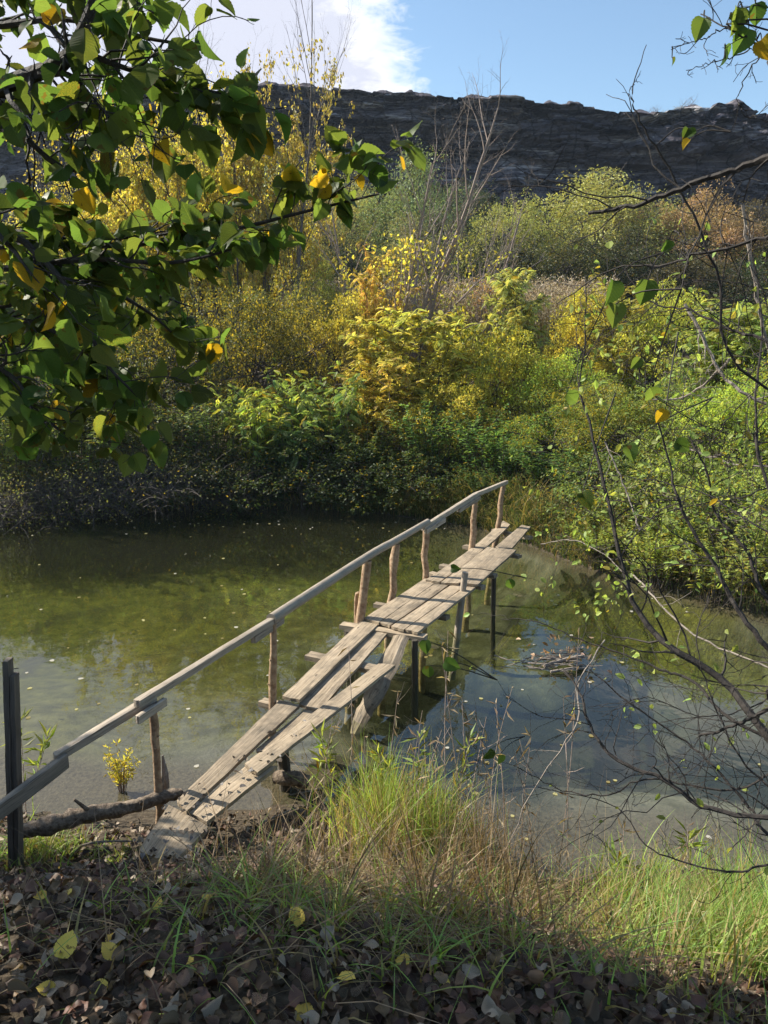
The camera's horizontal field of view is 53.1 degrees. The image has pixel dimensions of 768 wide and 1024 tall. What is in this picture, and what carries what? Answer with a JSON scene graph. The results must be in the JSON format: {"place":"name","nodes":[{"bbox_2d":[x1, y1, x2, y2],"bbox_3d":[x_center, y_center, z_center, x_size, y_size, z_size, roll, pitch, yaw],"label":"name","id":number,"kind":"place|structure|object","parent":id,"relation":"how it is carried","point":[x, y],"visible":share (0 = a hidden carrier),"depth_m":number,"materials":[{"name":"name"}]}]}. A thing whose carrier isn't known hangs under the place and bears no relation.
{"place":"outdoors","nodes":[
{"label":"outdoors","id":0,"kind":"place"},
{"bbox_2d":[0,255,767,1023],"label":"ground","id":1,"kind":"structure","parent":0,"point":[118,655],"depth_m":10.32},
{"bbox_2d":[2,657,23,873],"bbox_3d":[-2.296,1.747,4.796,0.248,1.769,0.096,0,13,0],"label":"dark post","id":2,"kind":"object","parent":1,"relation":"on","point":[12,729],"visible":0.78,"depth_m":4.72,"materials":[{"name":"brown wood"}]},
{"bbox_2d":[0,391,68,495],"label":"herb clump","id":3,"kind":"object","parent":1,"relation":"on","point":[6,455],"visible":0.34,"depth_m":15.59,"materials":[{"name":"green plant"}]},
{"bbox_2d":[0,459,136,546],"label":"dead brush","id":4,"kind":"object","parent":1,"relation":"on","point":[13,501],"visible":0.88,"depth_m":15.03,"materials":[{"name":"grey plant"}]},
{"bbox_2d":[3,408,136,497],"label":"herb clump","id":5,"kind":"object","parent":1,"relation":"on","point":[91,448],"visible":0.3,"depth_m":15.92,"materials":[{"name":"green plant"}]},
{"bbox_2d":[0,309,150,466],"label":"bush","id":6,"kind":"object","parent":1,"relation":"on","point":[50,388],"visible":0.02,"depth_m":17.25,"materials":[{"name":"green plant"}]},
{"bbox_2d":[0,444,202,534],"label":"dead brush","id":7,"kind":"object","parent":1,"relation":"on","point":[96,484],"visible":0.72,"depth_m":15.41,"materials":[{"name":"grey plant"}]},
{"bbox_2d":[23,777,182,837],"bbox_3d":[-1.930,2.037,5.272,1.144,0.302,0.215,-8,15,-31],"label":"fallen log","id":8,"kind":"object","parent":1,"relation":"on","point":[49,825],"visible":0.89,"depth_m":5.20,"materials":[{"name":"brown wood"}]},
{"bbox_2d":[5,49,209,355],"bbox_3d":[-10.330,-9.926,27.647,6.407,12.194,9.141,-7,15,-29],"label":"slender tree","id":9,"kind":"object","parent":1,"relation":"on","point":[63,197],"visible":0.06,"depth_m":25.45,"materials":[{"name":"yellow plant"}]},
{"bbox_2d":[38,306,217,451],"bbox_3d":[-6.413,-3.115,18.691,4.203,4.318,4.000,12,18,44],"label":"bush","id":10,"kind":"object","parent":1,"relation":"on","point":[150,336],"visible":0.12,"depth_m":18.72,"materials":[{"name":"green plant"}]},
{"bbox_2d":[32,0,235,398],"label":"slender tree","id":11,"kind":"object","parent":1,"relation":"on","point":[124,193],"visible":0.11,"depth_m":25.52,"materials":[{"name":"yellow plant"}]},
{"bbox_2d":[42,438,247,525],"bbox_3d":[-4.905,-0.813,16.514,4.096,1.780,5.120,-3,13,-14],"label":"dead brush","id":12,"kind":"object","parent":1,"relation":"on","point":[158,472],"visible":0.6,"depth_m":15.80,"materials":[{"name":"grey plant"}]},
{"bbox_2d":[89,396,208,479],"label":"herb clump","id":13,"kind":"object","parent":1,"relation":"on","point":[139,443],"visible":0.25,"depth_m":16.89,"materials":[{"name":"green plant"}]},
{"bbox_2d":[88,43,228,407],"bbox_3d":[-7.832,-10.260,26.916,5.025,13.341,5.077,-1,13,-4],"label":"slender tree","id":14,"kind":"object","parent":1,"relation":"on","point":[188,298],"visible":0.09,"depth_m":26.23,"materials":[{"name":"yellow plant"}]},
{"bbox_2d":[140,805,207,866],"bbox_3d":[-1.334,2.074,4.930,0.319,0.212,0.797,0,13,0],"label":"ground board","id":15,"kind":"object","parent":1,"relation":"on","point":[173,817],"visible":0.79,"depth_m":4.90,"materials":[{"name":"grey wood"}]},
{"bbox_2d":[75,2,277,410],"bbox_3d":[-6.940,-10.690,25.546,6.057,14.968,6.119,-4,13,-17],"label":"slender tree","id":16,"kind":"object","parent":1,"relation":"on","point":[177,180],"visible":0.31,"depth_m":24.52,"materials":[{"name":"yellow plant"}]},
{"bbox_2d":[105,274,273,457],"bbox_3d":[-5.240,-3.735,19.592,4.337,5.092,4.392,-8,15,-32],"label":"bush","id":17,"kind":"object","parent":1,"relation":"on","point":[162,344],"visible":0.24,"depth_m":19.16,"materials":[{"name":"green plant"}]},
{"bbox_2d":[132,448,252,515],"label":"shrub","id":18,"kind":"object","parent":1,"relation":"on","point":[184,485],"visible":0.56,"depth_m":16.02,"materials":[{"name":"green plant"}]},
{"bbox_2d":[145,384,274,483],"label":"herb clump","id":19,"kind":"object","parent":1,"relation":"on","point":[209,437],"visible":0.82,"depth_m":16.91,"materials":[{"name":"green plant"}]},
{"bbox_2d":[0,0,425,476],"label":"hazel tree","id":20,"kind":"object","parent":1,"relation":"on","point":[100,286],"visible":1,"depth_m":1.60,"materials":[{"name":"green plant"}]},
{"bbox_2d":[139,449,291,521],"bbox_3d":[-3.556,-0.647,16.796,3.323,1.650,4.153,-2,13,-7],"label":"dead brush","id":21,"kind":"object","parent":1,"relation":"on","point":[224,496],"visible":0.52,"depth_m":16.30,"materials":[{"name":"brown plant"}]},
{"bbox_2d":[152,237,278,373],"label":"bush","id":22,"kind":"object","parent":1,"relation":"on","point":[208,300],"visible":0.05,"depth_m":35.30,"materials":[{"name":"yellow plant"}]},
{"bbox_2d":[155,278,327,448],"bbox_3d":[-3.768,-3.759,20.078,4.157,4.892,3.956,-7,15,-29],"label":"bush","id":23,"kind":"object","parent":1,"relation":"on","point":[252,306],"visible":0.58,"depth_m":19.44,"materials":[{"name":"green plant"}]},
{"bbox_2d":[179,442,311,521],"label":"shrub","id":24,"kind":"object","parent":1,"relation":"on","point":[247,482],"visible":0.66,"depth_m":16.17,"materials":[{"name":"green plant"}]},
{"bbox_2d":[199,374,298,483],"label":"herb clump","id":25,"kind":"object","parent":1,"relation":"on","point":[256,418],"visible":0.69,"depth_m":16.84,"materials":[{"name":"green plant"}]},
{"bbox_2d":[174,32,338,400],"bbox_3d":[-3.924,-10.667,28.079,6.304,13.538,8.994,9,15,35],"label":"slender tree","id":26,"kind":"object","parent":1,"relation":"on","point":[232,219],"visible":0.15,"depth_m":27.67,"materials":[{"name":"yellow plant"}]},
{"bbox_2d":[0,480,532,824],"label":"footbridge","id":27,"kind":"object","parent":1,"relation":"on","point":[397,623],"visible":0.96,"depth_m":7.41,"materials":[{"name":"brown wood"}]},
{"bbox_2d":[218,0,357,416],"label":"slender tree","id":28,"kind":"object","parent":1,"relation":"on","point":[290,155],"visible":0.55,"depth_m":24.46,"materials":[{"name":"yellow plant"}]},
{"bbox_2d":[231,404,345,487],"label":"herb clump","id":29,"kind":"object","parent":1,"relation":"on","point":[280,433],"visible":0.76,"depth_m":16.54,"materials":[{"name":"green plant"}]},
{"bbox_2d":[221,158,357,286],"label":"broadleaf tree","id":30,"kind":"object","parent":1,"relation":"on","point":[337,220],"visible":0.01,"depth_m":47.13,"materials":[{"name":"yellow plant"}]},
{"bbox_2d":[272,770,309,788],"bbox_3d":[-0.748,2.162,6.207,0.308,0.159,0.142,1,13,6],"label":"short log","id":31,"kind":"object","parent":1,"relation":"on","point":[285,778],"visible":0.95,"depth_m":6.17,"materials":[{"name":"brown wood"}]},
{"bbox_2d":[225,433,369,510],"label":"shrub","id":32,"kind":"object","parent":1,"relation":"on","point":[320,497],"visible":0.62,"depth_m":16.22,"materials":[{"name":"green plant"}]},
{"bbox_2d":[223,262,375,442],"bbox_3d":[-2.217,-4.006,20.475,3.874,5.210,3.826,-5,14,-22],"label":"bush","id":33,"kind":"object","parent":1,"relation":"on","point":[317,345],"visible":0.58,"depth_m":19.84,"materials":[{"name":"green plant"}]},
{"bbox_2d":[299,733,337,819],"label":"leafy shoot","id":34,"kind":"object","parent":1,"relation":"on","point":[318,766],"visible":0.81,"depth_m":5.63,"materials":[{"name":"green plant"}]},
{"bbox_2d":[263,361,375,474],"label":"herb clump","id":35,"kind":"object","parent":1,"relation":"on","point":[302,407],"visible":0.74,"depth_m":17.22,"materials":[{"name":"green plant"}]},
{"bbox_2d":[276,260,369,415],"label":"bush","id":36,"kind":"object","parent":1,"relation":"on","point":[329,290],"visible":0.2,"depth_m":22.91,"materials":[{"name":"yellow plant"}]},
{"bbox_2d":[310,718,343,822],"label":"leafy shoot","id":37,"kind":"object","parent":1,"relation":"on","point":[322,745],"visible":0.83,"depth_m":5.54,"materials":[{"name":"green plant"}]},
{"bbox_2d":[280,443,408,516],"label":"shrub","id":38,"kind":"object","parent":1,"relation":"on","point":[364,475],"visible":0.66,"depth_m":15.79,"materials":[{"name":"green plant"}]},
{"bbox_2d":[303,231,400,330],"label":"broadleaf tree","id":39,"kind":"object","parent":1,"relation":"on","point":[352,263],"visible":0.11,"depth_m":38.41,"materials":[{"name":"yellow plant"}]},
{"bbox_2d":[310,170,396,285],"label":"broadleaf tree","id":40,"kind":"object","parent":1,"relation":"on","point":[357,202],"visible":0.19,"depth_m":51.39,"materials":[{"name":"green plant"}]},
{"bbox_2d":[294,275,417,442],"bbox_3d":[-0.898,-4.132,21.523,3.280,4.938,3.447,-6,14,-24],"label":"bush","id":41,"kind":"object","parent":1,"relation":"on","point":[335,326],"visible":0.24,"depth_m":21.16,"materials":[{"name":"yellow plant"}]},
{"bbox_2d":[315,418,405,477],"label":"herb clump","id":42,"kind":"object","parent":1,"relation":"on","point":[374,438],"visible":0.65,"depth_m":16.80,"materials":[{"name":"green plant"}]},
{"bbox_2d":[0,802,767,1023],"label":"leaf litter","id":43,"kind":"object","parent":1,"relation":"on","point":[495,1010],"visible":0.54,"depth_m":2.32,"materials":[{"name":"plant"}]},
{"bbox_2d":[53,930,76,958],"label":"yellow leaf","id":44,"kind":"object","parent":43,"relation":"on","point":[69,946],"visible":0.95,"depth_m":2.25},
{"bbox_2d":[0,721,767,1023],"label":"grass","id":45,"kind":"structure","parent":1,"relation":"on","point":[754,928],"depth_m":3.82,"materials":[{"name":"plant"}]},
{"bbox_2d":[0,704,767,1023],"bbox_3d":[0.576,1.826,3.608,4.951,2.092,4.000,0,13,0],"label":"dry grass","id":46,"kind":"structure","parent":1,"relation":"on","point":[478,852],"depth_m":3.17,"materials":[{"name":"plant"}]},
{"bbox_2d":[0,450,767,614],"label":"bank grass","id":47,"kind":"structure","parent":1,"relation":"on","point":[401,507],"depth_m":14.66,"materials":[{"name":"plant"}]},
{"bbox_2d":[1,384,767,597],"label":"ground cover","id":48,"kind":"object","parent":1,"relation":"on","point":[570,520],"visible":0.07,"depth_m":15.21,"materials":[{"name":"green plant"}]},
{"bbox_2d":[348,240,423,435],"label":"sapling","id":49,"kind":"object","parent":1,"relation":"on","point":[373,287],"visible":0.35,"depth_m":21.17,"materials":[{"name":"yellow plant"}]},
{"bbox_2d":[336,330,438,472],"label":"sapling","id":50,"kind":"object","parent":1,"relation":"on","point":[378,386],"visible":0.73,"depth_m":17.32,"materials":[{"name":"yellow plant"}]},
{"bbox_2d":[301,36,518,435],"bbox_3d":[0.743,-7.366,22.324,7.132,10.568,5.704,11,17,41],"label":"bare tree","id":51,"kind":"object","parent":1,"relation":"on","point":[429,297],"visible":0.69,"depth_m":20.80,"materials":[{"name":"yellow plant"}]},
{"bbox_2d":[355,435,464,480],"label":"herb clump","id":52,"kind":"object","parent":1,"relation":"on","point":[410,464],"visible":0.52,"depth_m":16.40,"materials":[{"name":"green plant"}]},
{"bbox_2d":[338,307,494,462],"bbox_3d":[0.813,-2.850,18.177,3.559,3.916,2.398,1,13,5],"label":"sapling","id":53,"kind":"object","parent":1,"relation":"on","point":[444,343],"visible":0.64,"depth_m":17.62,"materials":[{"name":"yellow plant"}]},
{"bbox_2d":[359,208,473,309],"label":"broadleaf tree","id":54,"kind":"object","parent":1,"relation":"on","point":[422,239],"visible":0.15,"depth_m":38.78,"materials":[{"name":"green plant"}]},
{"bbox_2d":[343,135,495,287],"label":"broadleaf tree","id":55,"kind":"object","parent":1,"relation":"on","point":[385,211],"visible":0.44,"depth_m":47.93,"materials":[{"name":"green plant"}]},
{"bbox_2d":[361,447,479,508],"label":"shrub","id":56,"kind":"object","parent":1,"relation":"on","point":[388,481],"visible":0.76,"depth_m":15.68,"materials":[{"name":"green plant"}]},
{"bbox_2d":[387,398,508,480],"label":"herb clump","id":57,"kind":"object","parent":1,"relation":"on","point":[433,443],"visible":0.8,"depth_m":16.22,"materials":[{"name":"green plant"}]},
{"bbox_2d":[274,281,624,416],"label":"reed stems","id":58,"kind":"object","parent":1,"relation":"on","point":[537,336],"visible":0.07,"depth_m":26.24,"materials":[{"name":"plant"}]},
{"bbox_2d":[276,267,619,325],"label":"reed plumes","id":59,"kind":"object","parent":58,"relation":"on","point":[561,288],"visible":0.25,"depth_m":26.24,"materials":[{"name":"plant"}]},
{"bbox_2d":[387,362,517,472],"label":"bush","id":60,"kind":"object","parent":1,"relation":"on","point":[459,398],"visible":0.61,"depth_m":16.83,"materials":[{"name":"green plant"}]},
{"bbox_2d":[421,175,515,275],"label":"broadleaf tree","id":61,"kind":"object","parent":1,"relation":"on","point":[486,199],"visible":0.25,"depth_m":50.74,"materials":[{"name":"green plant"}]},
{"bbox_2d":[407,156,534,359],"bbox_3d":[2.895,-7.580,26.401,4.744,8.364,3.794,5,14,21],"label":"bare tree","id":62,"kind":"object","parent":1,"relation":"on","point":[503,268],"visible":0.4,"depth_m":25.50,"materials":[{"name":"brown plant"}]},
{"bbox_2d":[410,300,533,456],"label":"bush","id":63,"kind":"object","parent":1,"relation":"on","point":[470,335],"visible":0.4,"depth_m":18.08,"materials":[{"name":"green plant"}]},
{"bbox_2d":[439,457,531,505],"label":"herb clump","id":64,"kind":"object","parent":1,"relation":"on","point":[471,482],"visible":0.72,"depth_m":15.08,"materials":[{"name":"green plant"}]},
{"bbox_2d":[435,232,560,320],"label":"broadleaf tree","id":65,"kind":"object","parent":1,"relation":"on","point":[502,265],"visible":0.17,"depth_m":39.01,"materials":[{"name":"green plant"}]},
{"bbox_2d":[439,409,562,488],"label":"herb clump","id":66,"kind":"object","parent":1,"relation":"on","point":[498,446],"visible":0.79,"depth_m":15.47,"materials":[{"name":"green plant"}]},
{"bbox_2d":[425,328,578,455],"bbox_3d":[2.861,-2.743,18.499,3.745,3.314,3.414,3,13,13],"label":"bush","id":67,"kind":"object","parent":1,"relation":"on","point":[489,379],"visible":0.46,"depth_m":17.76,"materials":[{"name":"green plant"}]},
{"bbox_2d":[438,187,573,286],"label":"broadleaf tree","id":68,"kind":"object","parent":1,"relation":"on","point":[527,219],"visible":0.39,"depth_m":43.64,"materials":[{"name":"green plant"}]},
{"bbox_2d":[481,266,554,413],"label":"sapling","id":69,"kind":"object","parent":1,"relation":"on","point":[509,288],"visible":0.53,"depth_m":18.97,"materials":[{"name":"green plant"}]},
{"bbox_2d":[487,389,614,481],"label":"bush","id":70,"kind":"object","parent":1,"relation":"on","point":[522,442],"visible":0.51,"depth_m":15.44,"materials":[{"name":"green plant"}]},
{"bbox_2d":[497,639,605,850],"bbox_3d":[1.035,1.337,4.462,0.200,0.914,1.120,11,17,40],"label":"dead branch","id":71,"kind":"object","parent":1,"relation":"on","point":[562,746],"visible":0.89,"depth_m":4.31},
{"bbox_2d":[467,217,637,331],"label":"broadleaf tree","id":72,"kind":"object","parent":1,"relation":"on","point":[563,262],"visible":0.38,"depth_m":38.31,"materials":[{"name":"green plant"}]},
{"bbox_2d":[497,346,618,456],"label":"bush","id":73,"kind":"object","parent":1,"relation":"on","point":[568,364],"visible":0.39,"depth_m":17.61,"materials":[{"name":"green plant"}]},
{"bbox_2d":[506,441,611,496],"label":"herb clump","id":74,"kind":"object","parent":1,"relation":"on","point":[528,463],"visible":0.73,"depth_m":14.51,"materials":[{"name":"green plant"}]},
{"bbox_2d":[535,271,635,420],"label":"bush","id":75,"kind":"object","parent":1,"relation":"on","point":[571,329],"visible":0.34,"depth_m":21.30,"materials":[{"name":"yellow plant"}]},
{"bbox_2d":[483,162,698,284],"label":"shrub","id":76,"kind":"object","parent":1,"relation":"on","point":[605,191],"visible":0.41,"depth_m":44.22,"materials":[{"name":"green plant"}]},
{"bbox_2d":[419,0,767,918],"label":"bare branched tree","id":77,"kind":"object","parent":1,"relation":"on","point":[743,40],"visible":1,"depth_m":2.92,"materials":[{"name":"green plant"}]},
{"bbox_2d":[558,512,635,564],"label":"herb clump","id":78,"kind":"object","parent":1,"relation":"on","point":[592,541],"visible":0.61,"depth_m":12.13,"materials":[{"name":"green plant"}]},
{"bbox_2d":[529,450,682,530],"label":"shrub","id":79,"kind":"object","parent":1,"relation":"on","point":[574,488],"visible":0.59,"depth_m":12.91,"materials":[{"name":"green plant"}]},
{"bbox_2d":[545,370,673,481],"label":"bush","id":80,"kind":"object","parent":1,"relation":"on","point":[597,416],"visible":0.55,"depth_m":15.08,"materials":[{"name":"green plant"}]},
{"bbox_2d":[561,218,699,315],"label":"broadleaf tree","id":81,"kind":"object","parent":1,"relation":"on","point":[628,251],"visible":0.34,"depth_m":38.80,"materials":[{"name":"green plant"}]},
{"bbox_2d":[579,272,701,438],"bbox_3d":[6.074,-3.965,19.839,3.460,4.412,3.314,-10,16,-38],"label":"sapling","id":82,"kind":"object","parent":1,"relation":"on","point":[607,363],"visible":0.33,"depth_m":19.41,"materials":[{"name":"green plant"}]},
{"bbox_2d":[597,511,705,595],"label":"herb clump","id":83,"kind":"object","parent":1,"relation":"on","point":[656,557],"visible":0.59,"depth_m":11.29,"materials":[{"name":"green plant"}]},
{"bbox_2d":[590,194,720,278],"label":"broadleaf tree","id":84,"kind":"object","parent":1,"relation":"on","point":[656,213],"visible":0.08,"depth_m":46.50,"materials":[{"name":"green plant"}]},
{"bbox_2d":[578,450,762,541],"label":"shrub","id":85,"kind":"object","parent":1,"relation":"on","point":[652,498],"visible":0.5,"depth_m":11.97,"materials":[{"name":"green plant"}]},
{"bbox_2d":[602,370,744,498],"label":"bush","id":86,"kind":"object","parent":1,"relation":"on","point":[668,432],"visible":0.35,"depth_m":14.37,"materials":[{"name":"green plant"}]},
{"bbox_2d":[600,277,758,442],"bbox_3d":[7.044,-3.515,18.504,3.654,4.239,3.331,7,15,30],"label":"bush","id":87,"kind":"object","parent":1,"relation":"on","point":[662,370],"visible":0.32,"depth_m":18.22,"materials":[{"name":"green plant"}]},
{"bbox_2d":[617,176,767,300],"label":"broadleaf tree","id":88,"kind":"object","parent":1,"relation":"on","point":[732,235],"visible":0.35,"depth_m":43.16,"materials":[{"name":"brown plant"}]},
{"bbox_2d":[618,238,767,348],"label":"broadleaf tree","id":89,"kind":"object","parent":1,"relation":"on","point":[693,264],"visible":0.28,"depth_m":36.67,"materials":[{"name":"green plant"}]},
{"bbox_2d":[631,573,767,667],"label":"dead branch","id":90,"kind":"object","parent":1,"relation":"on","point":[688,630],"visible":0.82,"depth_m":4.83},
{"bbox_2d":[637,457,767,552],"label":"shrub","id":91,"kind":"object","parent":1,"relation":"on","point":[739,484],"visible":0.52,"depth_m":11.28,"materials":[{"name":"green plant"}]},
{"bbox_2d":[655,367,767,504],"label":"bush","id":92,"kind":"object","parent":1,"relation":"on","point":[713,412],"visible":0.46,"depth_m":13.24,"materials":[{"name":"green plant"}]},
{"bbox_2d":[660,522,767,608],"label":"herb clump","id":93,"kind":"object","parent":1,"relation":"on","point":[701,574],"visible":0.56,"depth_m":10.65,"materials":[{"name":"green plant"}]},
{"bbox_2d":[661,298,767,451],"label":"sapling","id":94,"kind":"object","parent":1,"relation":"on","point":[734,347],"visible":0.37,"depth_m":16.54,"materials":[{"name":"green plant"}]},
{"bbox_2d":[663,249,767,355],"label":"broadleaf tree","id":95,"kind":"object","parent":1,"relation":"on","point":[759,275],"visible":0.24,"depth_m":36.56,"materials":[{"name":"green plant"}]},
{"bbox_2d":[682,196,767,302],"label":"broadleaf tree","id":96,"kind":"object","parent":1,"relation":"on","point":[765,211],"visible":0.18,"depth_m":46.22,"materials":[{"name":"brown plant"}]},
{"bbox_2d":[684,303,767,408],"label":"dead branch","id":97,"kind":"object","parent":1,"relation":"on","point":[731,383],"visible":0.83,"depth_m":4.75,"materials":[{"name":"wood"}]},
{"bbox_2d":[687,298,767,457],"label":"bush","id":98,"kind":"object","parent":1,"relation":"on","point":[749,354],"visible":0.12,"depth_m":16.67,"materials":[{"name":"green plant"}]},
{"bbox_2d":[733,501,767,580],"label":"herb clump","id":99,"kind":"object","parent":1,"relation":"on","point":[756,531],"visible":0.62,"depth_m":10.37,"materials":[{"name":"green plant"}]},
{"bbox_2d":[741,204,767,350],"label":"dead branch","id":100,"kind":"object","parent":1,"relation":"on","point":[748,247],"visible":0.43,"depth_m":4.29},
{"bbox_2d":[0,81,767,275],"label":"cliff","id":101,"kind":"structure","parent":0,"point":[545,131],"depth_m":64.11,"materials":[{"name":"stone"}]},
{"bbox_2d":[0,0,767,114],"label":"sky","id":102,"kind":"structure","parent":0,"point":[558,51],"materials":[{"name":"blue"}]},
{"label":"river water","id":103,"kind":"structure","parent":0,"visible":0},
{"bbox_2d":[22,721,57,804],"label":"leafy shoot","id":104,"kind":"object","parent":103,"relation":"on","point":[43,744],"visible":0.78,"depth_m":5.81,"materials":[{"name":"green plant"}]},
{"bbox_2d":[103,739,139,792],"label":"yellow tuft","id":105,"kind":"object","parent":103,"relation":"on","point":[119,777],"visible":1,"depth_m":6.20,"materials":[{"name":"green plant"}]},
{"bbox_2d":[494,629,611,678],"bbox_3d":[1.876,1.637,8.786,1.234,0.289,1.053,0,13,0],"label":"driftwood heap","id":106,"kind":"object","parent":103,"relation":"on","point":[559,660],"visible":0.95,"depth_m":8.67,"materials":[{"name":"wood"}]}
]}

